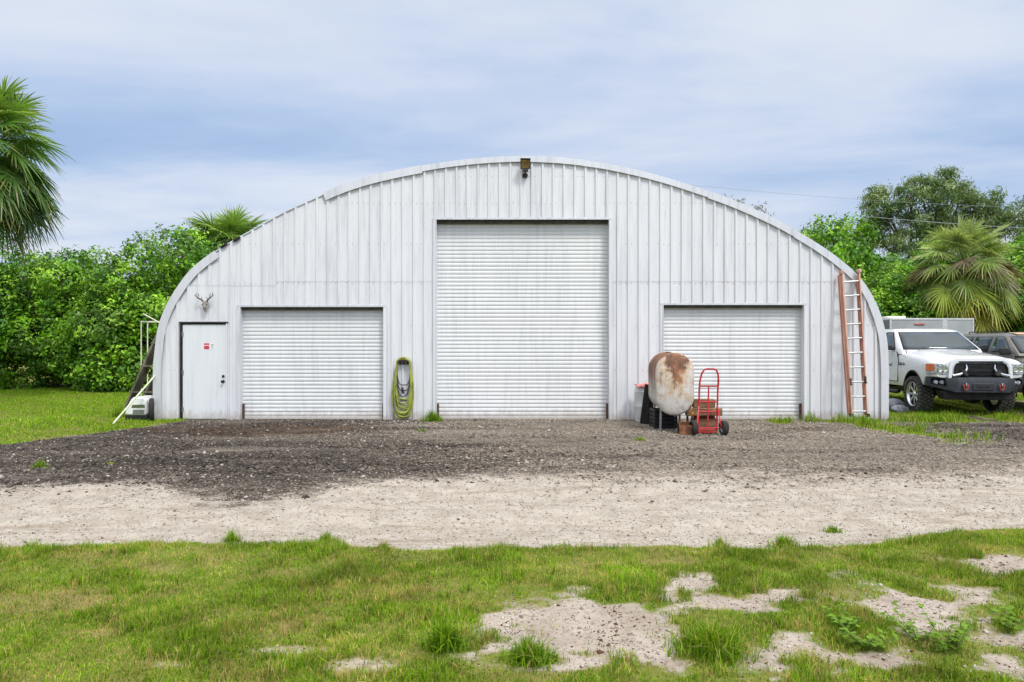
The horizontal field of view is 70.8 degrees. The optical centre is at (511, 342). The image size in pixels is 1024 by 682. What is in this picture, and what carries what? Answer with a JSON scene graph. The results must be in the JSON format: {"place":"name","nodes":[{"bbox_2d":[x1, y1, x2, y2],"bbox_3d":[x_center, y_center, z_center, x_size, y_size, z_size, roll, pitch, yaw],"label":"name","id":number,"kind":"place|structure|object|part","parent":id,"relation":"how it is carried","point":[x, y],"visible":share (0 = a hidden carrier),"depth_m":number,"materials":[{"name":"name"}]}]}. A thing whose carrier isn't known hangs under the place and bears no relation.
{"place":"outdoors","nodes":[
{"label":"outdoors","id":0,"kind":"place"},
{"bbox_2d":[0,387,186,444],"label":"lawn","id":1,"kind":"structure","parent":0,"point":[68,408],"depth_m":16.63,"materials":[{"name":"green plant"}]},
{"bbox_2d":[0,502,1023,681],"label":"grass","id":2,"kind":"structure","parent":0,"point":[158,612],"depth_m":4.40,"materials":[{"name":"green plant"}]},
{"bbox_2d":[0,464,1023,549],"bbox_3d":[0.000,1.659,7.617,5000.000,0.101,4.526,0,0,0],"label":"dirt road","id":3,"kind":"structure","parent":0,"point":[285,522],"depth_m":6.99,"materials":[{"name":"gravel"}]},
{"bbox_2d":[219,526,244,542],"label":"grass tuft","id":4,"kind":"object","parent":3,"relation":"on","point":[231,537],"visible":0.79,"depth_m":5.85,"materials":[{"name":"green plant"}]},
{"bbox_2d":[315,530,341,541],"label":"grass tuft","id":5,"kind":"object","parent":3,"relation":"on","point":[325,535],"visible":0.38,"depth_m":5.90,"materials":[{"name":"green plant"}]},
{"bbox_2d":[764,533,802,548],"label":"grass tuft","id":6,"kind":"object","parent":3,"relation":"on","point":[781,539],"visible":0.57,"depth_m":5.74,"materials":[{"name":"green plant"}]},
{"bbox_2d":[819,525,847,533],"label":"grass tuft","id":7,"kind":"object","parent":3,"relation":"on","point":[831,529],"visible":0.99,"depth_m":6.39,"materials":[{"name":"green plant"}]},
{"bbox_2d":[0,364,1023,681],"bbox_3d":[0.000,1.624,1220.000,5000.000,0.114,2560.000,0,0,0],"label":"ground","id":8,"kind":"structure","parent":0,"point":[792,638],"depth_m":4.17,"materials":[{"name":"green plant"}]},
{"bbox_2d":[0,239,44,383],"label":"broadleaf shrub","id":9,"kind":"object","parent":8,"relation":"on","point":[3,324],"visible":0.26,"depth_m":25.08,"materials":[{"name":"green plant"}]},
{"bbox_2d":[0,250,72,389],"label":"broadleaf shrub","id":10,"kind":"object","parent":8,"relation":"on","point":[26,345],"visible":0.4,"depth_m":25.18,"materials":[{"name":"green plant"}]},
{"bbox_2d":[0,74,74,267],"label":"fan palm","id":11,"kind":"object","parent":8,"relation":"on","point":[35,204],"visible":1,"depth_m":19.17,"materials":[{"name":"green plant"}]},
{"bbox_2d":[22,245,119,384],"bbox_3d":[-16.373,-0.899,27.976,4.908,5.535,6.751,0,0,-16],"label":"broadleaf shrub","id":12,"kind":"object","parent":8,"relation":"on","point":[68,253],"visible":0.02,"depth_m":26.48,"materials":[{"name":"green plant"}]},
{"bbox_2d":[10,244,138,392],"bbox_3d":[-15.157,-0.778,25.535,4.415,5.321,5.852,0,0,-25],"label":"broadleaf shrub","id":13,"kind":"object","parent":8,"relation":"on","point":[51,298],"visible":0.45,"depth_m":24.47,"materials":[{"name":"green plant"}]},
{"bbox_2d":[99,403,126,417],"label":"grass tuft","id":14,"kind":"object","parent":8,"relation":"on","point":[115,413],"visible":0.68,"depth_m":15.89,"materials":[{"name":"green plant"}]},
{"bbox_2d":[49,230,190,391],"bbox_3d":[-13.255,-1.077,25.476,4.413,5.992,5.542,0,0,14],"label":"broadleaf shrub","id":15,"kind":"object","parent":8,"relation":"on","point":[143,279],"visible":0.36,"depth_m":24.05,"materials":[{"name":"green plant"}]},
{"bbox_2d":[113,375,154,423],"bbox_3d":[-7.780,1.173,14.839,0.036,0.942,1.066,0,0,20],"label":"white pole","id":16,"kind":"object","parent":8,"relation":"on","point":[132,401],"visible":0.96,"depth_m":14.80,"materials":[{"name":"white metal"}]},
{"bbox_2d":[125,395,153,420],"bbox_3d":[-7.806,1.437,15.358,0.750,0.548,0.884,0,0,0],"label":"utility cart","id":17,"kind":"object","parent":8,"relation":"on","point":[141,407],"visible":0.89,"depth_m":15.20,"materials":[{"name":"white plastic"}]},
{"bbox_2d":[123,332,156,409],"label":"timber ramp","id":18,"kind":"structure","parent":8,"relation":"on","point":[146,365],"depth_m":16.34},
{"bbox_2d":[141,313,159,395],"bbox_3d":[-8.788,0.474,17.902,0.709,2.352,0.810,0,0,-14],"label":"pipe frame","id":19,"kind":"object","parent":8,"relation":"on","point":[154,321],"visible":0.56,"depth_m":17.59,"materials":[{"name":"metal"}]},
{"bbox_2d":[121,272,183,347],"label":"broadleaf shrub","id":20,"kind":"object","parent":8,"relation":"on","point":[147,293],"depth_m":26.48,"materials":[{"name":"green plant"}]},
{"bbox_2d":[87,222,222,391],"bbox_3d":[-11.299,-1.132,25.426,5.967,6.082,4.501,0,0,-11],"label":"broadleaf shrub","id":21,"kind":"object","parent":8,"relation":"on","point":[186,246],"visible":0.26,"depth_m":24.20,"materials":[{"name":"green plant"}]},
{"bbox_2d":[176,204,268,262],"bbox_3d":[-12.059,-2.110,30.479,4.749,7.724,5.007,0,0,0],"label":"fan palm","id":22,"kind":"object","parent":8,"relation":"on","point":[228,229],"visible":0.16,"depth_m":29.75,"materials":[{"name":"green plant"}]},
{"bbox_2d":[404,613,479,656],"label":"grass tuft","id":23,"kind":"object","parent":8,"relation":"on","point":[445,639],"visible":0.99,"depth_m":3.71,"materials":[{"name":"green plant"}]},
{"bbox_2d":[0,406,1023,504],"bbox_3d":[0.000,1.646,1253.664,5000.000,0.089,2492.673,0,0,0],"label":"gravel yard","id":24,"kind":"structure","parent":8,"relation":"on","point":[177,482],"depth_m":10.47,"materials":[{"name":"grey gravel"}]},
{"bbox_2d":[29,459,49,467],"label":"grass tuft","id":25,"kind":"object","parent":24,"relation":"on","point":[39,464],"visible":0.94,"depth_m":9.56,"materials":[{"name":"green plant"}]},
{"bbox_2d":[419,408,443,421],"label":"grass tuft","id":26,"kind":"object","parent":24,"relation":"on","point":[432,417],"visible":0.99,"depth_m":14.95,"materials":[{"name":"green plant"}]},
{"bbox_2d":[631,436,646,440],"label":"grass tuft","id":27,"kind":"object","parent":24,"relation":"on","point":[640,438],"visible":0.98,"depth_m":11.97,"materials":[{"name":"green plant"}]},
{"bbox_2d":[634,382,647,421],"bbox_3d":[2.749,1.255,14.991,0.412,0.830,0.411,0,0,0],"label":"plastic drum","id":28,"kind":"object","parent":24,"relation":"on","point":[638,394],"visible":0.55,"depth_m":14.86,"materials":[{"name":"white plastic"}]},
{"bbox_2d":[640,384,655,423],"bbox_3d":[2.759,1.255,14.482,0.389,0.825,0.175,0,0,0],"label":"dark board","id":29,"kind":"object","parent":24,"relation":"on","point":[647,403],"visible":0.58,"depth_m":14.47,"materials":[{"name":"black plastic"}]},
{"bbox_2d":[649,408,677,427],"bbox_3d":[2.929,1.465,13.950,0.452,0.360,0.392,0,0,-4],"label":"black crate","id":30,"kind":"object","parent":24,"relation":"on","point":[669,421],"visible":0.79,"depth_m":13.77,"materials":[{"name":"plastic"}]},
{"bbox_2d":[648,352,694,431],"bbox_3d":[3.017,0.929,13.718,0.698,1.483,1.574,0,0,5],"label":"oil tank","id":31,"kind":"object","parent":24,"relation":"on","point":[671,383],"visible":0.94,"depth_m":13.04,"materials":[{"name":"metal"}]},
{"bbox_2d":[677,422,691,434],"bbox_3d":[3.124,1.550,13.010,0.261,0.200,0.286,0,0,14],"label":"rusty box","id":32,"kind":"object","parent":24,"relation":"on","point":[684,428],"visible":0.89,"depth_m":12.88,"materials":[{"name":"brown metal"}]},
{"bbox_2d":[693,418,716,431],"bbox_3d":[3.560,1.530,13.350,0.440,0.240,0.220,0,0,-3],"label":"timber block","id":33,"kind":"object","parent":24,"relation":"on","point":[703,422],"depth_m":13.24,"materials":[{"name":"brown wood"}]},
{"bbox_2d":[693,407,714,418],"bbox_3d":[3.563,1.308,13.360,0.360,0.200,0.200,0,0,2],"label":"timber block","id":34,"kind":"object","parent":33,"relation":"on","point":[705,417],"depth_m":13.26,"materials":[{"name":"brown wood"}]},
{"bbox_2d":[685,408,721,415],"bbox_3d":[3.513,1.275,13.200,0.660,0.130,0.130,0,0,-2],"label":"timber block","id":35,"kind":"object","parent":34,"relation":"on","point":[695,411],"depth_m":13.14,"materials":[{"name":"brown wood"}]},
{"bbox_2d":[692,399,714,407],"bbox_3d":[3.553,1.131,13.380,0.400,0.150,0.200,0,0,0],"label":"timber block","id":36,"kind":"object","parent":35,"relation":"on","point":[702,404],"depth_m":13.28,"materials":[{"name":"brown wood"}]},
{"bbox_2d":[689,368,728,434],"bbox_3d":[3.510,1.059,12.934,0.669,1.187,0.491,0,0,4],"label":"hand truck","id":37,"kind":"object","parent":24,"relation":"on","point":[723,427],"visible":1,"depth_m":12.96,"materials":[{"name":"red paint"}]},
{"bbox_2d":[153,156,888,419],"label":"metal building","id":38,"kind":"structure","parent":8,"relation":"on","point":[501,287],"depth_m":15.40,"materials":[{"name":"metal"}]},
{"bbox_2d":[179,322,227,419],"bbox_3d":[-6.584,0.615,15.381,1.034,2.105,0.158,0,0,0],"label":"door","id":39,"kind":"structure","parent":38,"relation":"in","point":[203,372],"depth_m":15.39,"materials":[{"name":"paint"}]},
{"bbox_2d":[195,292,213,311],"bbox_3d":[-6.519,-0.850,15.285,0.435,0.414,0.138,0,0,0],"label":"deer skull","id":40,"kind":"object","parent":38,"relation":"attached to","point":[205,304],"visible":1,"depth_m":15.25},
{"bbox_2d":[204,343,214,348],"bbox_3d":[-6.462,0.086,15.385,0.236,0.125,0.005,0,0,0],"label":"door sign","id":41,"kind":"object","parent":38,"relation":"attached to","point":[206,345],"visible":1,"depth_m":15.38,"materials":[{"name":"red plastic"}]},
{"bbox_2d":[397,359,410,364],"bbox_3d":[-2.301,0.406,15.297,0.310,0.149,0.134,0,0,0],"label":"hose hanger","id":42,"kind":"object","parent":38,"relation":"attached to","point":[403,362],"visible":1,"depth_m":15.35,"materials":[{"name":"metal"}]},
{"bbox_2d":[391,357,413,418],"bbox_3d":[-2.314,0.972,15.287,0.488,1.327,0.146,0,0,0],"label":"garden hose","id":43,"kind":"object","parent":42,"relation":"hanging from","point":[404,414],"visible":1,"depth_m":15.25,"materials":[{"name":"rubber"}]},
{"bbox_2d":[520,158,530,177],"bbox_3d":[0.282,-3.687,15.237,0.220,0.374,0.278,0,0,0],"label":"floodlight","id":44,"kind":"object","parent":38,"relation":"attached to","point":[525,164],"visible":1,"depth_m":15.19,"materials":[{"name":"metal"}]},
{"bbox_2d":[491,632,575,672],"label":"grass tuft","id":45,"kind":"object","parent":8,"relation":"on","point":[529,653],"visible":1,"depth_m":3.54,"materials":[{"name":"green plant"}]},
{"bbox_2d":[261,551,1023,681],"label":"sand crumbs","id":46,"kind":"object","parent":8,"relation":"on","point":[599,651],"visible":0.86,"depth_m":4.03,"materials":[{"name":"sand"}]},
{"bbox_2d":[649,613,774,669],"bbox_3d":[1.018,1.493,3.685,0.602,0.195,0.567,0,0,45],"label":"grass tuft","id":47,"kind":"object","parent":8,"relation":"on","point":[715,643],"visible":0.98,"depth_m":3.63,"materials":[{"name":"green plant"}]},
{"bbox_2d":[703,535,739,548],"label":"grass tuft","id":48,"kind":"object","parent":8,"relation":"on","point":[715,542],"visible":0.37,"depth_m":5.60,"materials":[{"name":"green plant"}]},
{"bbox_2d":[723,193,773,215],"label":"sparse tree","id":49,"kind":"object","parent":8,"relation":"on","point":[742,199],"visible":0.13,"depth_m":61.67,"materials":[{"name":"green plant"}]},
{"bbox_2d":[798,214,870,285],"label":"broadleaf shrub","id":50,"kind":"object","parent":8,"relation":"on","point":[814,236],"visible":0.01,"depth_m":31.35,"materials":[{"name":"green plant"}]},
{"bbox_2d":[822,603,860,630],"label":"leafy weed","id":51,"kind":"object","parent":8,"relation":"on","point":[834,618],"visible":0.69,"depth_m":3.95,"materials":[{"name":"green plant"}]},
{"bbox_2d":[813,211,891,291],"bbox_3d":[15.651,-2.092,34.489,5.627,8.145,7.459,0,0,21],"label":"broadleaf shrub","id":52,"kind":"object","parent":8,"relation":"on","point":[870,235],"visible":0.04,"depth_m":33.69,"materials":[{"name":"green plant"}]},
{"bbox_2d":[837,269,869,416],"bbox_3d":[7.147,-0.010,15.028,0.464,3.081,0.656,0,0,0],"label":"extension ladder","id":53,"kind":"object","parent":8,"relation":"on","point":[846,363],"visible":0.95,"depth_m":15.01,"materials":[{"name":"metal"}]},
{"bbox_2d":[833,620,898,649],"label":"leafy weed","id":54,"kind":"object","parent":8,"relation":"on","point":[871,637],"visible":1,"depth_m":3.70,"materials":[{"name":"green plant"}]},
{"bbox_2d":[828,240,914,266],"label":"broadleaf shrub","id":55,"kind":"object","parent":8,"relation":"on","point":[895,258],"visible":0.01,"depth_m":35.10,"materials":[{"name":"green plant"}]},
{"bbox_2d":[868,285,887,315],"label":"broadleaf shrub","id":56,"kind":"object","parent":8,"relation":"on","point":[877,299],"depth_m":28.89,"materials":[{"name":"green plant"}]},
{"bbox_2d":[844,249,914,297],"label":"broadleaf shrub","id":57,"kind":"object","parent":8,"relation":"on","point":[870,266],"visible":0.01,"depth_m":33.63,"materials":[{"name":"green plant"}]},
{"bbox_2d":[763,393,1023,444],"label":"grass","id":58,"kind":"structure","parent":8,"relation":"on","point":[930,417],"depth_m":14.89,"materials":[{"name":"green plant"}]},
{"bbox_2d":[889,398,905,410],"bbox_3d":[9.290,1.549,17.599,0.682,0.360,0.486,0,0,0],"label":"rubble lump","id":59,"kind":"object","parent":8,"relation":"on","point":[893,401],"visible":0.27,"depth_m":17.42,"materials":[{"name":"grey stone"}]},
{"bbox_2d":[890,405,908,412],"bbox_3d":[9.144,1.594,17.006,0.412,0.236,0.323,0,0,0],"label":"rubble lump","id":60,"kind":"object","parent":8,"relation":"on","point":[897,408],"visible":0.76,"depth_m":16.89,"materials":[{"name":"grey stone"}]},
{"bbox_2d":[864,265,950,317],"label":"broadleaf shrub","id":61,"kind":"object","parent":8,"relation":"on","point":[892,304],"visible":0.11,"depth_m":28.53,"materials":[{"name":"green plant"}]},
{"bbox_2d":[865,246,958,317],"bbox_3d":[17.400,-1.081,30.528,4.761,5.973,6.311,0,0,38],"label":"broadleaf shrub","id":62,"kind":"object","parent":8,"relation":"on","point":[907,267],"visible":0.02,"depth_m":30.39,"materials":[{"name":"green plant"}]},
{"bbox_2d":[880,600,943,641],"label":"leafy weed","id":63,"kind":"object","parent":8,"relation":"on","point":[910,630],"visible":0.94,"depth_m":3.85,"materials":[{"name":"green plant"}]},
{"bbox_2d":[882,316,973,334],"bbox_3d":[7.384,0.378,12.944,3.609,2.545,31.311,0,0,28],"label":"box trailer","id":64,"kind":"object","parent":8,"relation":"on","point":[962,326],"visible":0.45,"depth_m":24.00,"materials":[{"name":"metal"}]},
{"bbox_2d":[841,164,1023,262],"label":"feathery tree","id":65,"kind":"object","parent":8,"relation":"on","point":[985,209],"visible":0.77,"depth_m":45.31,"materials":[{"name":"green plant"}]},
{"bbox_2d":[915,601,977,652],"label":"leafy weed","id":66,"kind":"object","parent":8,"relation":"on","point":[952,642],"visible":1,"depth_m":3.69,"materials":[{"name":"green plant"}]},
{"bbox_2d":[885,328,1023,412],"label":"pickup truck","id":67,"kind":"object","parent":8,"relation":"on","point":[927,366],"visible":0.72,"depth_m":16.64,"materials":[{"name":"white paint"}]},
{"bbox_3d":[9.854,-0.045,18.753,0.166,0.411,0.910,0,0,7],"label":"side window","id":68,"kind":"part","parent":67,"relation":"part of","materials":[{"name":"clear glass"}]},
{"bbox_3d":[9.710,0.610,18.637,0.055,0.720,1.270,0,0,7],"label":"door","id":69,"kind":"part","parent":67,"relation":"part of","materials":[{"name":"white paint"}]},
{"bbox_2d":[900,287,1020,332],"bbox_3d":[17.298,-0.249,28.308,5.465,4.151,3.973,0,0,-26],"label":"broadleaf shrub","id":70,"kind":"object","parent":8,"relation":"on","point":[1001,329],"visible":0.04,"depth_m":27.70,"materials":[{"name":"green plant"}]},
{"bbox_2d":[902,213,1023,332],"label":"fan palm","id":71,"kind":"object","parent":8,"relation":"on","point":[967,298],"visible":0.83,"depth_m":26.69,"materials":[{"name":"green plant"}]},
{"bbox_2d":[909,231,1023,330],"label":"broadleaf shrub","id":72,"kind":"object","parent":8,"relation":"on","point":[1017,265],"visible":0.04,"depth_m":30.27,"materials":[{"name":"green plant"}]},
{"bbox_2d":[963,331,1023,402],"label":"old suv","id":73,"kind":"object","parent":8,"relation":"on","point":[1010,345],"visible":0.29,"depth_m":18.03,"materials":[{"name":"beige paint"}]},
{"bbox_3d":[12.301,0.055,18.858,0.133,0.352,0.707,0,0,5],"label":"side window","id":74,"kind":"part","parent":73,"relation":"part of","materials":[{"name":"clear glass"}]},
{"bbox_3d":[12.219,0.055,17.920,0.133,0.352,0.800,0,0,5],"label":"side window","id":75,"kind":"part","parent":73,"relation":"part of","materials":[{"name":"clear glass"}]},
{"bbox_3d":[12.119,0.695,17.852,0.050,0.790,1.120,0,0,5],"label":"door","id":76,"kind":"part","parent":73,"relation":"part of","materials":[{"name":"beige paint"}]},
{"bbox_2d":[974,229,1023,284],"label":"broadleaf shrub","id":77,"kind":"object","parent":8,"relation":"on","point":[1019,242],"visible":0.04,"depth_m":30.50,"materials":[{"name":"green plant"}]},
{"bbox_2d":[988,605,1023,631],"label":"leafy weed","id":78,"kind":"object","parent":8,"relation":"on","point":[1010,619],"visible":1,"depth_m":4.01,"materials":[{"name":"green plant"}]},
{"bbox_2d":[1000,280,1023,331],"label":"broadleaf shrub","id":79,"kind":"object","parent":8,"relation":"on","point":[1020,328],"visible":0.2,"depth_m":27.32,"materials":[{"name":"green plant"}]},
{"bbox_2d":[1005,195,1023,263],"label":"feathery tree","id":80,"kind":"object","parent":8,"relation":"on","point":[1017,233],"visible":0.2,"depth_m":50.45,"materials":[{"name":"green plant"}]},
{"bbox_2d":[0,0,1023,291],"label":"sky","id":81,"kind":"structure","parent":0,"point":[166,112],"materials":[{"name":"blue"}]},
{"bbox_2d":[695,185,1023,207],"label":"power line","id":82,"kind":"object","parent":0,"point":[848,198],"visible":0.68,"depth_m":41.99,"materials":[{"name":"grey metal"}]},
{"bbox_2d":[864,216,1019,227],"bbox_3d":[27.111,-6.567,40.000,15.113,0.896,0.034,0,0,0],"label":"power line","id":83,"kind":"object","parent":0,"point":[937,222],"visible":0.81,"depth_m":39.99,"materials":[{"name":"grey metal"}]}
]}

